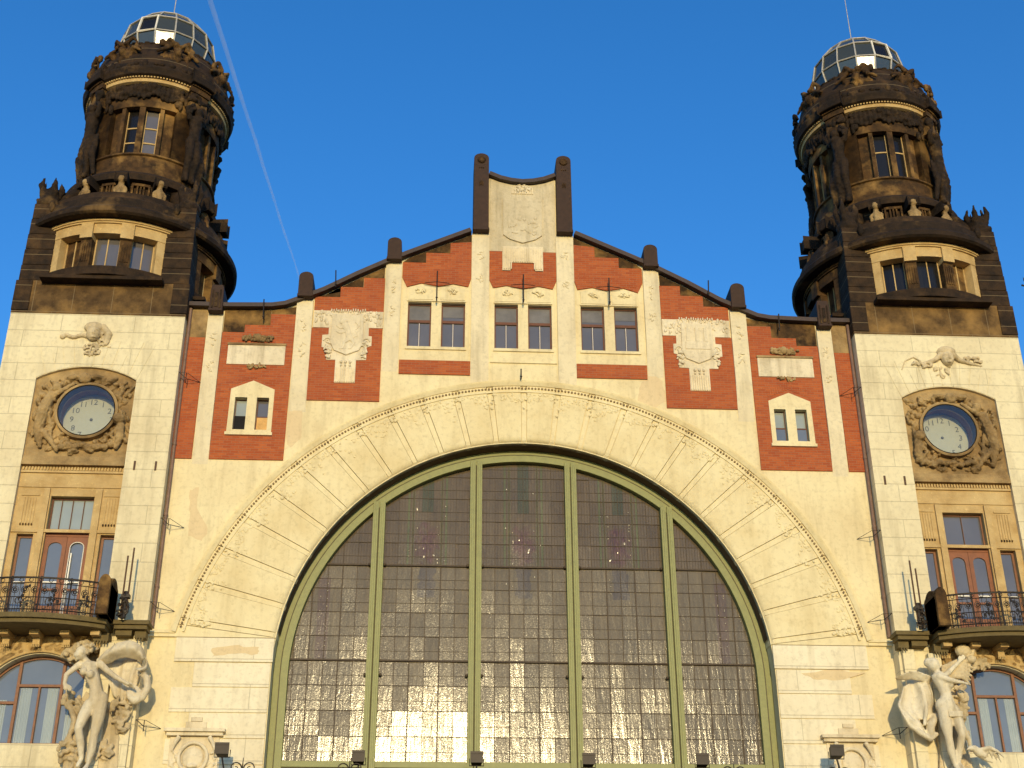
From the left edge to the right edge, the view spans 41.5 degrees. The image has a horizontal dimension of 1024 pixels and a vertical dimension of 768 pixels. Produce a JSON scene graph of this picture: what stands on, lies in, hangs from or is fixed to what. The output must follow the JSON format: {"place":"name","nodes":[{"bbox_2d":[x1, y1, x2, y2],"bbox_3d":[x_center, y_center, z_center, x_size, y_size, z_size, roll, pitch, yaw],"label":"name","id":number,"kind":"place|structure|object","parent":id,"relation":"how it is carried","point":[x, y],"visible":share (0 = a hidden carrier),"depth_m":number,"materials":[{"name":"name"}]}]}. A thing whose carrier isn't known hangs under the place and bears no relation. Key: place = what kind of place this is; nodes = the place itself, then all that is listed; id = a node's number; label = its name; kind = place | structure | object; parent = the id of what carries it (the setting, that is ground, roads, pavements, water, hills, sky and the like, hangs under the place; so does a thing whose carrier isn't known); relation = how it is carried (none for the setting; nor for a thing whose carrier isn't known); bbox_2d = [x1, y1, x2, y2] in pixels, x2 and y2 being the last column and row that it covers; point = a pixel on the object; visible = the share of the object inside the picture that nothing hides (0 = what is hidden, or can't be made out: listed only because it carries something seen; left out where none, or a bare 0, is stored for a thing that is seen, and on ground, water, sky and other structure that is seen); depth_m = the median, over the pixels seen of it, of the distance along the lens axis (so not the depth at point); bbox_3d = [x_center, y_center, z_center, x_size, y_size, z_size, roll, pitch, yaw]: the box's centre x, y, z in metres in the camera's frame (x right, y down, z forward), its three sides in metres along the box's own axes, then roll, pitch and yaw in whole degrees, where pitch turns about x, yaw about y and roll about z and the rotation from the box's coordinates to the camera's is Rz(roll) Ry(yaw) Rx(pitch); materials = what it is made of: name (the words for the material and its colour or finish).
{"place":"outdoors","nodes":[
{"label":"outdoors","id":0,"kind":"place"},
{"bbox_2d":[0,0,1023,365],"label":"sky","id":1,"kind":"structure","parent":0,"point":[360,125],"materials":[{"name":"blue"}]},
{"label":"ground","id":2,"kind":"structure","parent":0,"visible":0},
{"bbox_2d":[0,1,236,767],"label":"clock tower","id":3,"kind":"structure","parent":2,"relation":"on","point":[127,258],"depth_m":43.48,"materials":[{"name":"stone"}]},
{"bbox_2d":[5,536,32,611],"bbox_3d":[-14.741,5.842,40.413,0.490,2.760,0.090,1,-27,-3],"label":"window","id":4,"kind":"structure","parent":3,"relation":"in","point":[22,554],"depth_m":40.63,"materials":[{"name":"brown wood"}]},
{"bbox_2d":[34,537,67,612],"bbox_3d":[-13.820,5.846,40.415,0.650,2.750,0.085,1,-27,-3],"label":"balcony door","id":5,"kind":"structure","parent":3,"relation":"in","point":[54,551],"depth_m":40.59,"materials":[{"name":"orange wood"}]},
{"bbox_2d":[48,498,93,529],"bbox_3d":[-13.501,4.022,41.463,1.310,1.050,0.072,1,-27,-3],"label":"window","id":6,"kind":"structure","parent":3,"relation":"in","point":[76,514],"depth_m":41.48,"materials":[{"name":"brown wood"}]},
{"bbox_2d":[63,241,80,267],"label":"window","id":7,"kind":"structure","parent":3,"relation":"in","point":[72,252],"depth_m":45.38,"materials":[{"name":"glass"}]},
{"bbox_2d":[56,537,88,614],"bbox_3d":[-13.160,5.857,40.440,0.650,2.750,0.104,1,-27,-3],"label":"balcony door","id":8,"kind":"structure","parent":3,"relation":"in","point":[76,548],"depth_m":40.61,"materials":[{"name":"orange wood"}]},
{"bbox_2d":[90,537,113,616],"bbox_3d":[-12.270,5.899,40.539,0.440,2.760,0.090,1,-27,-3],"label":"window","id":9,"kind":"structure","parent":3,"relation":"in","point":[106,548],"depth_m":40.84,"materials":[{"name":"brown wood"}]},
{"bbox_2d":[56,639,150,767],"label":"stone statue","id":10,"kind":"object","parent":3,"relation":"attached to","point":[128,693],"visible":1,"depth_m":38.07,"materials":[{"name":"beige stone"}]},
{"bbox_2d":[92,238,119,265],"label":"window","id":11,"kind":"structure","parent":3,"relation":"in","point":[106,251],"depth_m":45.22,"materials":[{"name":"glass"}]},
{"bbox_2d":[116,548,134,619],"bbox_3d":[-11.260,5.822,39.449,0.370,2.209,0.229,1,-27,-3],"label":"flagpole holder","id":12,"kind":"object","parent":3,"relation":"attached to","point":[123,605],"visible":1,"depth_m":39.18,"materials":[{"name":"metal"}]},
{"bbox_2d":[123,111,139,151],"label":"window","id":13,"kind":"structure","parent":3,"relation":"in","point":[132,123],"depth_m":48.70,"materials":[{"name":"glass"}]},
{"bbox_2d":[129,241,154,271],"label":"window","id":14,"kind":"structure","parent":3,"relation":"in","point":[141,257],"depth_m":45.46,"materials":[{"name":"glass"}]},
{"bbox_2d":[141,111,159,153],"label":"window","id":15,"kind":"structure","parent":3,"relation":"in","point":[152,118],"depth_m":48.71,"materials":[{"name":"glass"}]},
{"bbox_2d":[151,308,192,627],"bbox_3d":[-10.676,2.353,42.498,0.138,10.950,0.138,1,-27,-3],"label":"drainpipe","id":16,"kind":"object","parent":3,"relation":"attached to","point":[174,444],"visible":0.96,"depth_m":42.27,"materials":[{"name":"metal"}]},
{"bbox_2d":[198,272,204,295],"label":"window","id":17,"kind":"structure","parent":3,"relation":"in","point":[202,277],"depth_m":47.23,"materials":[{"name":"glass"}]},
{"bbox_2d":[133,153,907,767],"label":"station hall","id":18,"kind":"structure","parent":2,"relation":"on","point":[425,527],"depth_m":42.53,"materials":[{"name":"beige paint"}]},
{"bbox_2d":[136,719,160,731],"bbox_3d":[-10.347,9.752,38.477,0.784,0.330,0.130,18,-33,-31],"label":"wire bracket","id":19,"kind":"object","parent":18,"relation":"attached to","point":[145,726],"visible":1,"depth_m":38.42,"materials":[{"name":"black metal"}]},
{"bbox_2d":[150,601,174,612],"bbox_3d":[-10.358,6.659,40.073,0.784,0.330,0.130,18,-33,-31],"label":"wire bracket","id":20,"kind":"object","parent":18,"relation":"attached to","point":[159,608],"visible":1,"depth_m":40.01,"materials":[{"name":"black metal"}]},
{"bbox_2d":[161,517,183,528],"bbox_3d":[-10.366,4.295,41.292,0.784,0.330,0.130,18,-33,-31],"label":"wire bracket","id":21,"kind":"object","parent":18,"relation":"attached to","point":[170,524],"visible":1,"depth_m":41.23,"materials":[{"name":"black metal"}]},
{"bbox_2d":[179,372,200,382],"bbox_3d":[-10.382,-0.167,43.594,0.784,0.330,0.130,18,-33,-31],"label":"wire bracket","id":22,"kind":"object","parent":18,"relation":"attached to","point":[187,378],"visible":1,"depth_m":43.53,"materials":[{"name":"black metal"}]},
{"bbox_2d":[233,400,246,428],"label":"window","id":23,"kind":"structure","parent":18,"relation":"in","point":[240,407],"depth_m":43.58,"materials":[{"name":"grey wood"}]},
{"bbox_2d":[255,400,268,429],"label":"window","id":24,"kind":"structure","parent":18,"relation":"in","point":[262,405],"depth_m":43.62,"materials":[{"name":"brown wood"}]},
{"bbox_2d":[407,304,431,345],"bbox_3d":[-3.129,-1.885,45.568,0.830,1.750,0.277,1,-27,-3],"label":"window","id":25,"kind":"structure","parent":18,"relation":"in","point":[419,316],"depth_m":45.51,"materials":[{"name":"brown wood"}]},
{"bbox_2d":[425,271,449,300],"bbox_3d":[-2.545,-3.272,45.828,0.849,1.150,0.353,1,-27,-3],"label":"iron rod","id":26,"kind":"object","parent":18,"relation":"attached to","point":[437,285],"visible":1,"depth_m":45.74,"materials":[{"name":"black metal"}]},
{"bbox_2d":[441,305,464,346],"bbox_3d":[-1.996,-1.859,45.626,0.840,1.750,0.277,1,-27,-3],"label":"window","id":27,"kind":"structure","parent":18,"relation":"in","point":[452,316],"depth_m":45.56,"materials":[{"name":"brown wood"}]},
{"bbox_2d":[494,306,517,348],"bbox_3d":[-0.209,-1.817,45.718,0.840,1.750,0.277,1,-27,-3],"label":"window","id":28,"kind":"structure","parent":18,"relation":"in","point":[505,318],"depth_m":45.66,"materials":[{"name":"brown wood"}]},
{"bbox_2d":[266,451,778,767],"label":"arched window","id":29,"kind":"structure","parent":18,"relation":"in","point":[522,609],"depth_m":41.27,"materials":[{"name":"glass"}]},
{"bbox_2d":[515,274,534,302],"bbox_3d":[0.381,-3.183,45.966,0.849,1.100,0.353,1,-27,-3],"label":"iron rod","id":30,"kind":"object","parent":18,"relation":"attached to","point":[523,299],"visible":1,"depth_m":45.94,"materials":[{"name":"black metal"}]},
{"bbox_2d":[230,758,846,767],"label":"entrance canopy","id":31,"kind":"object","parent":18,"relation":"attached to","point":[242,766],"visible":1,"depth_m":37.56,"materials":[{"name":"metal"}]},
{"bbox_2d":[214,742,230,767],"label":"floodlight","id":32,"kind":"object","parent":31,"relation":"attached to","point":[221,750],"visible":1,"depth_m":37.51,"materials":[{"name":"black metal"}]},
{"bbox_2d":[351,750,365,767],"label":"floodlight","id":33,"kind":"object","parent":31,"relation":"attached to","point":[358,756],"visible":1,"depth_m":37.67,"materials":[{"name":"black metal"}]},
{"bbox_2d":[469,751,483,767],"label":"floodlight","id":34,"kind":"object","parent":31,"relation":"attached to","point":[476,759],"visible":1,"depth_m":37.84,"materials":[{"name":"black metal"}]},
{"bbox_2d":[581,753,595,767],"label":"floodlight","id":35,"kind":"object","parent":31,"relation":"attached to","point":[588,760],"visible":1,"depth_m":38.00,"materials":[{"name":"black metal"}]},
{"bbox_2d":[694,753,709,767],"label":"floodlight","id":36,"kind":"object","parent":31,"relation":"attached to","point":[702,760],"visible":1,"depth_m":38.17,"materials":[{"name":"black metal"}]},
{"bbox_2d":[828,744,844,767],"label":"floodlight","id":37,"kind":"object","parent":31,"relation":"attached to","point":[836,751],"visible":1,"depth_m":38.45,"materials":[{"name":"black metal"}]},
{"bbox_2d":[528,307,551,348],"bbox_3d":[0.929,-1.791,45.776,0.840,1.750,0.277,1,-27,-3],"label":"window","id":38,"kind":"structure","parent":18,"relation":"in","point":[539,319],"depth_m":45.71,"materials":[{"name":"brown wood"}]},
{"bbox_2d":[581,309,604,350],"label":"window","id":39,"kind":"structure","parent":18,"relation":"in","point":[592,320],"depth_m":45.81,"materials":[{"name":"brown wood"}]},
{"bbox_2d":[596,278,618,304],"bbox_3d":[3.306,-3.093,46.104,0.849,1.050,0.353,1,-27,-3],"label":"iron rod","id":40,"kind":"object","parent":18,"relation":"attached to","point":[609,286],"visible":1,"depth_m":46.09,"materials":[{"name":"black metal"}]},
{"bbox_2d":[614,310,637,350],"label":"window","id":41,"kind":"structure","parent":18,"relation":"in","point":[625,321],"depth_m":45.86,"materials":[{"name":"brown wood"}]},
{"bbox_2d":[774,412,786,440],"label":"window","id":42,"kind":"structure","parent":18,"relation":"in","point":[780,425],"depth_m":44.48,"materials":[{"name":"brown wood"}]},
{"bbox_2d":[795,412,807,440],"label":"window","id":43,"kind":"structure","parent":18,"relation":"in","point":[800,416],"depth_m":44.53,"materials":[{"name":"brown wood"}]},
{"bbox_2d":[839,387,860,396],"bbox_3d":[11.179,0.303,44.711,0.784,0.329,0.132,-15,-31,26],"label":"wire bracket","id":44,"kind":"object","parent":18,"relation":"attached to","point":[851,393],"visible":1,"depth_m":44.67,"materials":[{"name":"black metal"}]},
{"bbox_2d":[858,530,880,539],"bbox_3d":[11.194,4.782,42.401,0.784,0.329,0.132,-15,-31,26],"label":"wire bracket","id":45,"kind":"object","parent":18,"relation":"attached to","point":[870,536],"visible":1,"depth_m":42.36,"materials":[{"name":"black metal"}]},
{"bbox_2d":[868,613,891,622],"bbox_3d":[11.203,7.181,41.163,0.784,0.329,0.132,-15,-31,26],"label":"wire bracket","id":46,"kind":"object","parent":18,"relation":"attached to","point":[884,617],"visible":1,"depth_m":41.12,"materials":[{"name":"black metal"}]},
{"bbox_2d":[882,727,907,738],"bbox_3d":[11.213,10.247,39.581,0.784,0.329,0.132,-15,-31,26],"label":"wire bracket","id":47,"kind":"object","parent":18,"relation":"attached to","point":[899,731],"visible":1,"depth_m":39.54,"materials":[{"name":"black metal"}]},
{"bbox_2d":[792,2,1023,767],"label":"clock tower","id":48,"kind":"structure","parent":2,"relation":"on","point":[900,265],"depth_m":45.16,"materials":[{"name":"stone"}]},
{"bbox_2d":[819,165,824,199],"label":"window","id":49,"kind":"structure","parent":48,"relation":"in","point":[819,165],"depth_m":51.72,"materials":[{"name":"glass"}]},
{"bbox_2d":[827,287,836,314],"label":"window","id":50,"kind":"structure","parent":48,"relation":"in","point":[831,296],"depth_m":48.30,"materials":[{"name":"glass"}]},
{"bbox_2d":[846,325,890,637],"bbox_3d":[11.469,2.861,43.633,0.138,10.950,0.138,1,-27,-3],"label":"drainpipe","id":51,"kind":"object","parent":48,"relation":"attached to","point":[874,527],"visible":0.99,"depth_m":43.39,"materials":[{"name":"metal"}]},
{"bbox_2d":[873,135,890,176],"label":"window","id":52,"kind":"structure","parent":48,"relation":"in","point":[880,147],"depth_m":50.09,"materials":[{"name":"glass"}]},
{"bbox_2d":[882,262,906,292],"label":"window","id":53,"kind":"structure","parent":48,"relation":"in","point":[894,277],"depth_m":46.78,"materials":[{"name":"glass"}]},
{"bbox_2d":[893,136,907,176],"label":"window","id":54,"kind":"structure","parent":48,"relation":"in","point":[898,145],"depth_m":50.15,"materials":[{"name":"glass"}]},
{"bbox_2d":[909,560,927,629],"bbox_3d":[12.206,6.341,40.659,0.354,2.166,0.233,1,-27,-3],"label":"flagpole holder","id":55,"kind":"object","parent":48,"relation":"attached to","point":[918,609],"visible":1,"depth_m":40.38,"materials":[{"name":"metal"}]},
{"bbox_2d":[916,261,941,287],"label":"window","id":56,"kind":"structure","parent":48,"relation":"in","point":[928,272],"depth_m":46.64,"materials":[{"name":"glass"}]},
{"bbox_2d":[925,551,940,590],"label":"window","id":57,"kind":"structure","parent":48,"relation":"in","point":[931,559],"depth_m":42.20,"materials":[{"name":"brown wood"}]},
{"bbox_2d":[896,645,1003,767],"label":"stone statue","id":58,"kind":"object","parent":48,"relation":"attached to","point":[916,703],"visible":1,"depth_m":39.24,"materials":[{"name":"beige stone"}]},
{"bbox_2d":[953,266,967,291],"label":"window","id":59,"kind":"structure","parent":48,"relation":"in","point":[960,280],"depth_m":46.96,"materials":[{"name":"glass"}]},
{"bbox_2d":[943,515,984,544],"bbox_3d":[14.305,4.661,42.887,1.310,1.050,0.072,1,-27,-3],"label":"window","id":60,"kind":"structure","parent":48,"relation":"in","point":[959,529],"depth_m":42.92,"materials":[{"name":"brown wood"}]},
{"bbox_2d":[948,552,979,627],"bbox_3d":[13.987,6.485,41.840,0.650,2.750,0.085,1,-27,-3],"label":"balcony door","id":61,"kind":"structure","parent":48,"relation":"in","point":[959,561],"depth_m":42.01,"materials":[{"name":"orange wood"}]},
{"bbox_2d":[967,552,999,626],"bbox_3d":[14.645,6.500,41.873,0.650,2.750,0.085,1,-27,-3],"label":"balcony door","id":62,"kind":"structure","parent":48,"relation":"in","point":[979,563],"depth_m":42.05,"materials":[{"name":"orange wood"}]},
{"bbox_2d":[1000,552,1023,625],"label":"window","id":63,"kind":"structure","parent":48,"relation":"in","point":[1008,562],"depth_m":42.20,"materials":[{"name":"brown wood"}]}
]}

